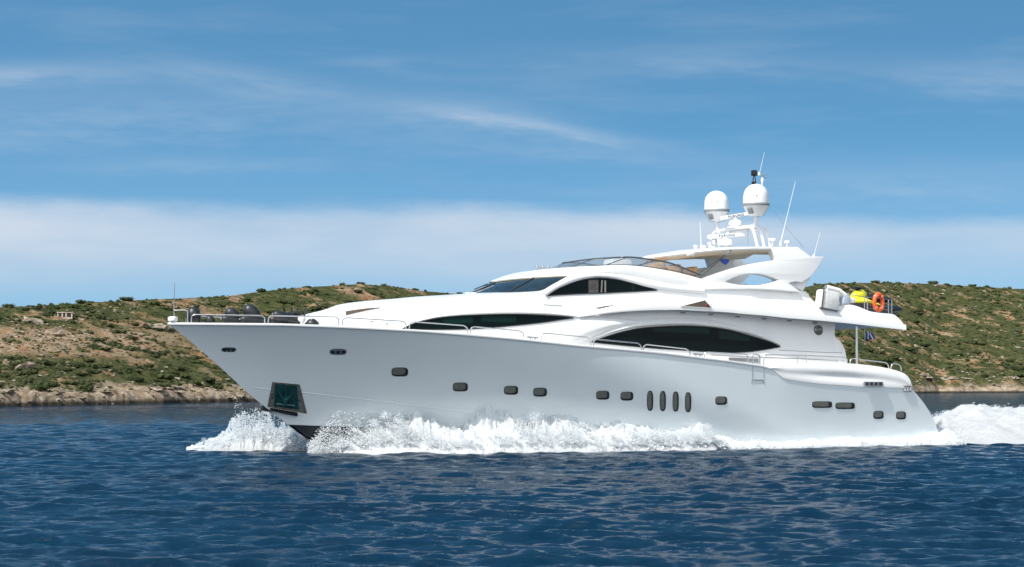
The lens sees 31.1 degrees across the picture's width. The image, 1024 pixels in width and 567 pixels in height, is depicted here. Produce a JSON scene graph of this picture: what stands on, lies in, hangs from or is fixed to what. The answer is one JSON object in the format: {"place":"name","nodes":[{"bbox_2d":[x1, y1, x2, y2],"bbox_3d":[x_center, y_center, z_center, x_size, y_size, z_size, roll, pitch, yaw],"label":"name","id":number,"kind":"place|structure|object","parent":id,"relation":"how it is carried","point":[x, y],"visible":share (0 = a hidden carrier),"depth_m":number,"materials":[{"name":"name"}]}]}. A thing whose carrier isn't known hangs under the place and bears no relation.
{"place":"outdoors","nodes":[
{"label":"outdoors","id":0,"kind":"place"},
{"bbox_2d":[0,393,1023,566],"bbox_3d":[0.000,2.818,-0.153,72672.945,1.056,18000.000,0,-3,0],"label":"sea","id":1,"kind":"structure","parent":0,"point":[128,485],"depth_m":37.63,"materials":[{"name":"liquid"}]},
{"bbox_2d":[186,404,311,450],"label":"bow spray","id":2,"kind":"object","parent":1,"relation":"on","point":[260,436],"visible":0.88,"depth_m":66.97,"materials":[{"name":"liquid"}]},
{"bbox_2d":[306,411,429,453],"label":"spray drops","id":3,"kind":"object","parent":1,"relation":"on","point":[318,446],"visible":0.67,"depth_m":64.30,"materials":[{"name":"liquid"}]},
{"bbox_2d":[167,152,937,446],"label":"motor yacht","id":4,"kind":"object","parent":1,"relation":"on","point":[653,341],"visible":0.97,"depth_m":67.13,"materials":[{"name":"paint"}]},
{"bbox_2d":[186,306,200,322],"bbox_3d":[-10.884,1.070,62.857,0.525,0.632,0.521,2,-3,-27],"label":"fender","id":5,"kind":"object","parent":4,"relation":"on","point":[192,310],"visible":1,"depth_m":62.66,"materials":[{"name":"grey plastic"}]},
{"bbox_2d":[204,316,215,322],"bbox_3d":[-10.334,1.253,62.943,0.381,0.414,0.377,2,-3,-27],"label":"fender","id":6,"kind":"object","parent":4,"relation":"on","point":[209,319],"visible":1,"depth_m":62.80,"materials":[{"name":"grey plastic"}]},
{"bbox_2d":[220,316,240,322],"bbox_3d":[-9.419,1.294,63.127,1.241,0.405,0.321,2,-3,-27],"label":"fender","id":7,"kind":"object","parent":4,"relation":"on","point":[226,319],"visible":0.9,"depth_m":62.87,"materials":[{"name":"grey plastic"}]},
{"bbox_2d":[225,307,240,317],"bbox_3d":[-9.571,1.130,63.162,0.597,0.611,0.467,2,-3,-27],"label":"fender","id":8,"kind":"object","parent":4,"relation":"on","point":[230,311],"visible":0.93,"depth_m":62.96,"materials":[{"name":"grey plastic"}]},
{"bbox_2d":[243,304,260,316],"bbox_3d":[-8.927,1.091,63.332,0.697,0.776,0.570,2,-3,-27],"label":"fender","id":9,"kind":"object","parent":4,"relation":"on","point":[249,309],"visible":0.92,"depth_m":63.09,"materials":[{"name":"grey plastic"}]},
{"bbox_2d":[239,316,270,322],"bbox_3d":[-8.827,1.292,63.148,1.144,0.378,0.321,2,-3,-27],"label":"fender","id":10,"kind":"object","parent":4,"relation":"on","point":[246,319],"visible":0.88,"depth_m":62.98,"materials":[{"name":"grey plastic"}]},
{"bbox_2d":[272,311,298,323],"bbox_3d":[-7.842,1.189,63.658,1.034,0.486,0.363,2,-4,-31],"label":"fender","id":11,"kind":"object","parent":4,"relation":"on","point":[291,320],"visible":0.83,"depth_m":63.52,"materials":[{"name":"grey plastic"}]},
{"bbox_2d":[271,307,306,323],"bbox_3d":[-7.817,1.172,64.288,1.321,0.688,0.600,2,-3,-27],"label":"windlass","id":12,"kind":"object","parent":4,"relation":"on","point":[296,312],"visible":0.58,"depth_m":64.20,"materials":[{"name":"black metal"}]},
{"bbox_2d":[298,315,305,323],"bbox_3d":[-7.287,1.277,63.766,0.280,0.346,0.273,2,-3,-27],"label":"searchlight","id":13,"kind":"object","parent":4,"relation":"on","point":[301,320],"visible":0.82,"depth_m":63.67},
{"bbox_2d":[305,318,319,324],"bbox_3d":[-6.932,1.468,63.775,0.556,0.516,0.545,2,-3,-27],"label":"fender","id":14,"kind":"object","parent":4,"relation":"on","point":[312,321],"visible":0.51,"depth_m":63.59,"materials":[{"name":"grey plastic"}]},
{"bbox_2d":[402,314,573,329],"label":"window","id":15,"kind":"structure","parent":4,"relation":"in","point":[483,320],"depth_m":65.44,"materials":[{"name":"black glass"}]},
{"bbox_2d":[548,278,656,295],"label":"window","id":16,"kind":"structure","parent":4,"relation":"in","point":[591,285],"depth_m":67.40,"materials":[{"name":"black glass"}]},
{"bbox_2d":[592,326,779,352],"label":"window","id":17,"kind":"structure","parent":4,"relation":"in","point":[693,338],"depth_m":68.70,"materials":[{"name":"black glass"}]},
{"bbox_2d":[719,259,730,264],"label":"pennant","id":18,"kind":"object","parent":4,"relation":"hanging from","point":[725,261],"visible":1,"depth_m":70.50,"materials":[{"name":"blue fabric"}]},
{"bbox_2d":[815,288,839,310],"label":"life raft case","id":19,"kind":"object","parent":4,"relation":"attached to","point":[827,299],"visible":1,"depth_m":71.14,"materials":[{"name":"white plastic"}]},
{"bbox_2d":[824,285,854,303],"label":"deck crane","id":20,"kind":"object","parent":4,"relation":"on","point":[844,298],"visible":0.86,"depth_m":72.59,"materials":[{"name":"white metal"}]},
{"bbox_2d":[864,328,874,339],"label":"ensign","id":21,"kind":"object","parent":4,"relation":"attached to","point":[868,334],"visible":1,"depth_m":74.74,"materials":[{"name":"blue fabric"}]},
{"bbox_2d":[839,287,902,313],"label":"jet ski","id":22,"kind":"object","parent":4,"relation":"on","point":[858,292],"visible":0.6,"depth_m":73.80,"materials":[{"name":"yellow plastic"}]},
{"bbox_2d":[872,292,884,311],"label":"life ring","id":23,"kind":"object","parent":4,"relation":"hanging from","point":[876,308],"visible":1,"depth_m":72.56,"materials":[{"name":"orange plastic"}]},
{"bbox_2d":[310,404,966,454],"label":"bow wave","id":24,"kind":"object","parent":1,"relation":"on","point":[491,430],"visible":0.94,"depth_m":65.44,"materials":[{"name":"liquid"}]},
{"bbox_2d":[930,402,1023,443],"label":"wake","id":25,"kind":"object","parent":1,"relation":"on","point":[980,424],"visible":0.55,"depth_m":75.57,"materials":[{"name":"liquid"}]},
{"bbox_2d":[0,283,1023,406],"bbox_3d":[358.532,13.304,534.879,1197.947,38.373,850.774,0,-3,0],"label":"hillside","id":26,"kind":"structure","parent":0,"point":[20,396],"depth_m":328.37,"materials":[{"name":"green plant"}]},
{"bbox_2d":[0,373,11,377],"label":"shrub","id":27,"kind":"object","parent":26,"relation":"on","point":[2,375],"visible":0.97,"depth_m":209.17,"materials":[{"name":"green plant"}]},
{"bbox_2d":[1,304,14,307],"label":"shrub","id":28,"kind":"object","parent":26,"relation":"on","point":[7,305],"visible":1,"depth_m":273.11,"materials":[{"name":"green plant"}]},
{"bbox_2d":[0,365,15,369],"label":"shrub","id":29,"kind":"object","parent":26,"relation":"on","point":[12,367],"visible":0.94,"depth_m":216.00,"materials":[{"name":"green plant"}]},
{"bbox_2d":[3,388,13,392],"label":"boulder","id":30,"kind":"object","parent":26,"relation":"on","point":[7,390],"visible":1,"depth_m":196.46,"materials":[{"name":"stone"}]},
{"bbox_2d":[1,356,15,358],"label":"shrub","id":31,"kind":"object","parent":26,"relation":"on","point":[10,357],"visible":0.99,"depth_m":223.51,"materials":[{"name":"green plant"}]},
{"bbox_2d":[6,339,21,343],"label":"shrub","id":32,"kind":"object","parent":26,"relation":"on","point":[10,341],"visible":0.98,"depth_m":234.73,"materials":[{"name":"green plant"}]},
{"bbox_2d":[8,359,27,365],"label":"shrub","id":33,"kind":"object","parent":26,"relation":"on","point":[13,363],"visible":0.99,"depth_m":219.73,"materials":[{"name":"green plant"}]},
{"bbox_2d":[11,371,29,374],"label":"shrub","id":34,"kind":"object","parent":26,"relation":"on","point":[20,373],"visible":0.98,"depth_m":213.41,"materials":[{"name":"green plant"}]},
{"bbox_2d":[16,368,30,370],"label":"shrub","id":35,"kind":"object","parent":26,"relation":"on","point":[18,369],"visible":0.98,"depth_m":218.14,"materials":[{"name":"green plant"}]},
{"bbox_2d":[15,361,34,369],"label":"boulder","id":36,"kind":"object","parent":26,"relation":"on","point":[30,365],"visible":0.66,"depth_m":220.14,"materials":[{"name":"stone"}]},
{"bbox_2d":[19,357,32,361],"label":"shrub","id":37,"kind":"object","parent":26,"relation":"on","point":[29,359],"visible":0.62,"depth_m":224.09,"materials":[{"name":"green plant"}]},
{"bbox_2d":[19,378,33,383],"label":"shrub","id":38,"kind":"object","parent":26,"relation":"on","point":[26,380],"visible":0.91,"depth_m":207.30,"materials":[{"name":"green plant"}]},
{"bbox_2d":[19,369,38,374],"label":"shrub","id":39,"kind":"object","parent":26,"relation":"on","point":[32,372],"visible":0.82,"depth_m":217.17,"materials":[{"name":"green plant"}]},
{"bbox_2d":[22,316,42,324],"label":"boulder","id":40,"kind":"object","parent":26,"relation":"on","point":[36,321],"visible":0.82,"depth_m":262.25,"materials":[{"name":"stone"}]},
{"bbox_2d":[30,383,51,389],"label":"shrub","id":41,"kind":"object","parent":26,"relation":"on","point":[42,386],"visible":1,"depth_m":204.46,"materials":[{"name":"green plant"}]},
{"bbox_2d":[40,359,53,365],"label":"shrub","id":42,"kind":"object","parent":26,"relation":"on","point":[45,362],"visible":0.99,"depth_m":226.25,"materials":[{"name":"green plant"}]},
{"bbox_2d":[40,382,54,386],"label":"shrub","id":43,"kind":"object","parent":26,"relation":"on","point":[48,383],"visible":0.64,"depth_m":207.60,"materials":[{"name":"green plant"}]},
{"bbox_2d":[44,326,65,336],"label":"boulder","id":44,"kind":"object","parent":26,"relation":"on","point":[56,331],"visible":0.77,"depth_m":252.43,"materials":[{"name":"stone"}]},
{"bbox_2d":[49,374,60,378],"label":"shrub","id":45,"kind":"object","parent":26,"relation":"on","point":[55,376],"visible":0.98,"depth_m":217.78,"materials":[{"name":"green plant"}]},
{"bbox_2d":[57,312,74,319],"bbox_3d":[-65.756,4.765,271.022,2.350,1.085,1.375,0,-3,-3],"label":"stone hut","id":46,"kind":"object","parent":26,"relation":"on","point":[68,315],"visible":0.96,"depth_m":270.44,"materials":[{"name":"beige"}]},
{"bbox_2d":[60,380,78,384],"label":"shrub","id":47,"kind":"object","parent":26,"relation":"on","point":[64,382],"visible":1,"depth_m":214.56,"materials":[{"name":"green plant"}]},
{"bbox_2d":[66,304,78,307],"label":"shrub","id":48,"kind":"object","parent":26,"relation":"on","point":[73,306],"visible":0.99,"depth_m":284.17,"materials":[{"name":"green plant"}]},
{"bbox_2d":[71,362,84,366],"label":"shrub","id":49,"kind":"object","parent":26,"relation":"on","point":[77,364],"visible":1,"depth_m":229.11,"materials":[{"name":"green plant"}]},
{"bbox_2d":[76,299,85,303],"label":"shrub","id":50,"kind":"object","parent":26,"relation":"on","point":[81,301],"visible":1,"depth_m":290.32,"materials":[{"name":"green plant"}]},
{"bbox_2d":[75,383,94,390],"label":"shrub","id":51,"kind":"object","parent":26,"relation":"on","point":[87,387],"visible":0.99,"depth_m":213.77,"materials":[{"name":"green plant"}]},
{"bbox_2d":[77,381,94,385],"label":"shrub","id":52,"kind":"object","parent":26,"relation":"on","point":[86,383],"visible":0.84,"depth_m":216.80,"materials":[{"name":"green plant"}]},
{"bbox_2d":[79,307,92,311],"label":"shrub","id":53,"kind":"object","parent":26,"relation":"on","point":[84,309],"visible":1,"depth_m":281.53,"materials":[{"name":"green plant"}]},
{"bbox_2d":[84,358,95,361],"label":"shrub","id":54,"kind":"object","parent":26,"relation":"on","point":[89,359],"visible":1,"depth_m":232.99,"materials":[{"name":"green plant"}]},
{"bbox_2d":[85,363,98,367],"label":"shrub","id":55,"kind":"object","parent":26,"relation":"on","point":[91,365],"visible":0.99,"depth_m":230.48,"materials":[{"name":"green plant"}]},
{"bbox_2d":[87,344,101,348],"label":"shrub","id":56,"kind":"object","parent":26,"relation":"on","point":[92,346],"visible":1,"depth_m":244.81,"materials":[{"name":"green plant"}]},
{"bbox_2d":[88,369,102,373],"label":"shrub","id":57,"kind":"object","parent":26,"relation":"on","point":[97,371],"visible":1,"depth_m":226.10,"materials":[{"name":"green plant"}]},
{"bbox_2d":[92,338,106,341],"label":"shrub","id":58,"kind":"object","parent":26,"relation":"on","point":[100,340],"visible":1,"depth_m":254.36,"materials":[{"name":"green plant"}]},
{"bbox_2d":[95,315,106,319],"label":"shrub","id":59,"kind":"object","parent":26,"relation":"on","point":[102,317],"visible":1,"depth_m":277.66,"materials":[{"name":"green plant"}]},
{"bbox_2d":[96,347,112,350],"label":"shrub","id":60,"kind":"object","parent":26,"relation":"on","point":[104,348],"visible":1,"depth_m":244.46,"materials":[{"name":"green plant"}]},
{"bbox_2d":[99,389,111,392],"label":"boulder","id":61,"kind":"object","parent":26,"relation":"on","point":[104,391],"visible":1,"depth_m":214.84,"materials":[{"name":"stone"}]},
{"bbox_2d":[99,322,112,326],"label":"shrub","id":62,"kind":"object","parent":26,"relation":"on","point":[109,324],"visible":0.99,"depth_m":272.53,"materials":[{"name":"green plant"}]},
{"bbox_2d":[100,364,113,367],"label":"shrub","id":63,"kind":"object","parent":26,"relation":"on","point":[106,366],"visible":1,"depth_m":231.90,"materials":[{"name":"green plant"}]},
{"bbox_2d":[118,297,134,300],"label":"shrub","id":64,"kind":"object","parent":26,"relation":"on","point":[126,298],"visible":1,"depth_m":302.19,"materials":[{"name":"green plant"}]},
{"bbox_2d":[120,366,133,369],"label":"shrub","id":65,"kind":"object","parent":26,"relation":"on","point":[126,368],"visible":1,"depth_m":233.72,"materials":[{"name":"green plant"}]},
{"bbox_2d":[121,346,136,350],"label":"shrub","id":66,"kind":"object","parent":26,"relation":"on","point":[130,348],"visible":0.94,"depth_m":253.09,"materials":[{"name":"green plant"}]},
{"bbox_2d":[128,335,139,338],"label":"shrub","id":67,"kind":"object","parent":26,"relation":"on","point":[132,337],"visible":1,"depth_m":265.48,"materials":[{"name":"green plant"}]},
{"bbox_2d":[128,377,144,381],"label":"shrub","id":68,"kind":"object","parent":26,"relation":"on","point":[140,379],"visible":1,"depth_m":230.16,"materials":[{"name":"green plant"}]},
{"bbox_2d":[137,348,150,351],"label":"shrub","id":69,"kind":"object","parent":26,"relation":"on","point":[144,350],"visible":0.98,"depth_m":254.46,"materials":[{"name":"green plant"}]},
{"bbox_2d":[141,366,153,370],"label":"shrub","id":70,"kind":"object","parent":26,"relation":"on","point":[148,369],"visible":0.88,"depth_m":239.84,"materials":[{"name":"green plant"}]},
{"bbox_2d":[142,362,154,367],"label":"shrub","id":71,"kind":"object","parent":26,"relation":"on","point":[148,365],"visible":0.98,"depth_m":241.41,"materials":[{"name":"green plant"}]},
{"bbox_2d":[141,323,158,328],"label":"boulder","id":72,"kind":"object","parent":26,"relation":"on","point":[149,324],"visible":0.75,"depth_m":278.05,"materials":[{"name":"stone"}]},
{"bbox_2d":[144,337,158,341],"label":"shrub","id":73,"kind":"object","parent":26,"relation":"on","point":[152,339],"visible":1,"depth_m":268.08,"materials":[{"name":"green plant"}]},
{"bbox_2d":[146,301,161,305],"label":"shrub","id":74,"kind":"object","parent":26,"relation":"on","point":[154,303],"visible":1,"depth_m":303.34,"materials":[{"name":"green plant"}]},
{"bbox_2d":[148,354,161,357],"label":"shrub","id":75,"kind":"object","parent":26,"relation":"on","point":[155,355],"visible":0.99,"depth_m":251.38,"materials":[{"name":"green plant"}]},
{"bbox_2d":[148,387,162,390],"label":"boulder","id":76,"kind":"object","parent":26,"relation":"on","point":[157,389],"visible":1,"depth_m":224.39,"materials":[{"name":"stone"}]},
{"bbox_2d":[154,351,166,354],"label":"shrub","id":77,"kind":"object","parent":26,"relation":"on","point":[162,353],"visible":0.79,"depth_m":256.12,"materials":[{"name":"green plant"}]},
{"bbox_2d":[153,323,172,331],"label":"boulder","id":78,"kind":"object","parent":26,"relation":"on","point":[163,326],"visible":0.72,"depth_m":280.14,"materials":[{"name":"stone"}]},
{"bbox_2d":[155,382,172,386],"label":"shrub","id":79,"kind":"object","parent":26,"relation":"on","point":[165,384],"visible":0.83,"depth_m":229.95,"materials":[{"name":"green plant"}]},
{"bbox_2d":[155,373,174,378],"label":"shrub","id":80,"kind":"object","parent":26,"relation":"on","point":[166,376],"visible":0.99,"depth_m":236.97,"materials":[{"name":"green plant"}]},
{"bbox_2d":[163,381,182,385],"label":"shrub","id":81,"kind":"object","parent":26,"relation":"on","point":[177,383],"visible":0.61,"depth_m":234.01,"materials":[{"name":"green plant"}]},
{"bbox_2d":[168,365,183,369],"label":"shrub","id":82,"kind":"object","parent":26,"relation":"on","point":[180,367],"visible":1,"depth_m":246.76,"materials":[{"name":"green plant"}]},
{"bbox_2d":[178,374,191,377],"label":"shrub","id":83,"kind":"object","parent":26,"relation":"on","point":[185,376],"visible":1,"depth_m":243.70,"materials":[{"name":"green plant"}]},
{"bbox_2d":[186,380,200,384],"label":"shrub","id":84,"kind":"object","parent":26,"relation":"on","point":[195,382],"visible":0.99,"depth_m":239.32,"materials":[{"name":"green plant"}]},
{"bbox_2d":[202,377,216,382],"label":"shrub","id":85,"kind":"object","parent":26,"relation":"on","point":[210,379],"visible":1,"depth_m":245.58,"materials":[{"name":"green plant"}]},
{"bbox_2d":[208,364,222,369],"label":"shrub","id":86,"kind":"object","parent":26,"relation":"on","point":[214,366],"visible":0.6,"depth_m":256.09,"materials":[{"name":"green plant"}]},
{"bbox_2d":[211,384,223,388],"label":"shrub","id":87,"kind":"object","parent":26,"relation":"on","point":[217,386],"visible":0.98,"depth_m":245.35,"materials":[{"name":"green plant"}]},
{"bbox_2d":[235,392,247,397],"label":"boulder","id":88,"kind":"object","parent":26,"relation":"on","point":[240,394],"visible":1,"depth_m":245.41,"materials":[{"name":"stone"}]},
{"bbox_2d":[256,288,266,291],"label":"shrub","id":89,"kind":"object","parent":26,"relation":"on","point":[261,290],"visible":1,"depth_m":343.54,"materials":[{"name":"green plant"}]},
{"bbox_2d":[307,307,316,310],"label":"shrub","id":90,"kind":"object","parent":26,"relation":"on","point":[312,309],"visible":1,"depth_m":329.78,"materials":[{"name":"green plant"}]},
{"bbox_2d":[353,288,362,292],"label":"shrub","id":91,"kind":"object","parent":26,"relation":"on","point":[358,290],"visible":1,"depth_m":357.38,"materials":[{"name":"green plant"}]},
{"bbox_2d":[0,281,1023,391],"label":"scrub","id":92,"kind":"object","parent":26,"relation":"on","point":[877,358],"visible":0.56,"depth_m":346.57,"materials":[{"name":"green plant"}]},
{"bbox_2d":[0,285,1023,403],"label":"loose rock","id":93,"kind":"object","parent":26,"relation":"on","point":[198,398],"visible":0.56,"depth_m":250.36,"materials":[{"name":"stone"}]},
{"bbox_2d":[861,347,873,351],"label":"shrub","id":94,"kind":"object","parent":26,"relation":"on","point":[868,349],"visible":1,"depth_m":472.66,"materials":[{"name":"green plant"}]},
{"bbox_2d":[878,362,891,366],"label":"shrub","id":95,"kind":"object","parent":26,"relation":"on","point":[885,364],"visible":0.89,"depth_m":462.00,"materials":[{"name":"green plant"}]},
{"bbox_2d":[887,338,899,341],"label":"shrub","id":96,"kind":"object","parent":26,"relation":"on","point":[894,340],"visible":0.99,"depth_m":505.79,"materials":[{"name":"green plant"}]},
{"bbox_2d":[888,354,899,358],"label":"shrub","id":97,"kind":"object","parent":26,"relation":"on","point":[895,357],"visible":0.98,"depth_m":474.79,"materials":[{"name":"green plant"}]},
{"bbox_2d":[905,347,916,350],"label":"shrub","id":98,"kind":"object","parent":26,"relation":"on","point":[911,348],"visible":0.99,"depth_m":501.74,"materials":[{"name":"green plant"}]},
{"bbox_2d":[918,343,931,346],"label":"shrub","id":99,"kind":"object","parent":26,"relation":"on","point":[926,344],"visible":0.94,"depth_m":519.68,"materials":[{"name":"green plant"}]},
{"bbox_2d":[947,376,958,379],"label":"boulder","id":100,"kind":"object","parent":26,"relation":"on","point":[953,377],"visible":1,"depth_m":476.88,"materials":[{"name":"stone"}]},
{"bbox_2d":[966,369,977,372],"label":"shrub","id":101,"kind":"object","parent":26,"relation":"on","point":[972,370],"visible":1,"depth_m":494.50,"materials":[{"name":"green plant"}]},
{"bbox_2d":[969,350,982,353],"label":"shrub","id":102,"kind":"object","parent":26,"relation":"on","point":[978,352],"visible":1,"depth_m":523.72,"materials":[{"name":"green plant"}]},
{"bbox_2d":[1012,366,1023,370],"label":"shrub","id":103,"kind":"object","parent":26,"relation":"on","point":[1018,368],"visible":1,"depth_m":497.87,"materials":[{"name":"green plant"}]},
{"bbox_2d":[1013,372,1023,376],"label":"shrub","id":104,"kind":"object","parent":26,"relation":"on","point":[1019,374],"visible":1,"depth_m":490.81,"materials":[{"name":"green plant"}]},
{"bbox_2d":[0,0,1023,306],"label":"sky","id":105,"kind":"structure","parent":0,"point":[206,148],"materials":[{"name":"blue"}]}
]}

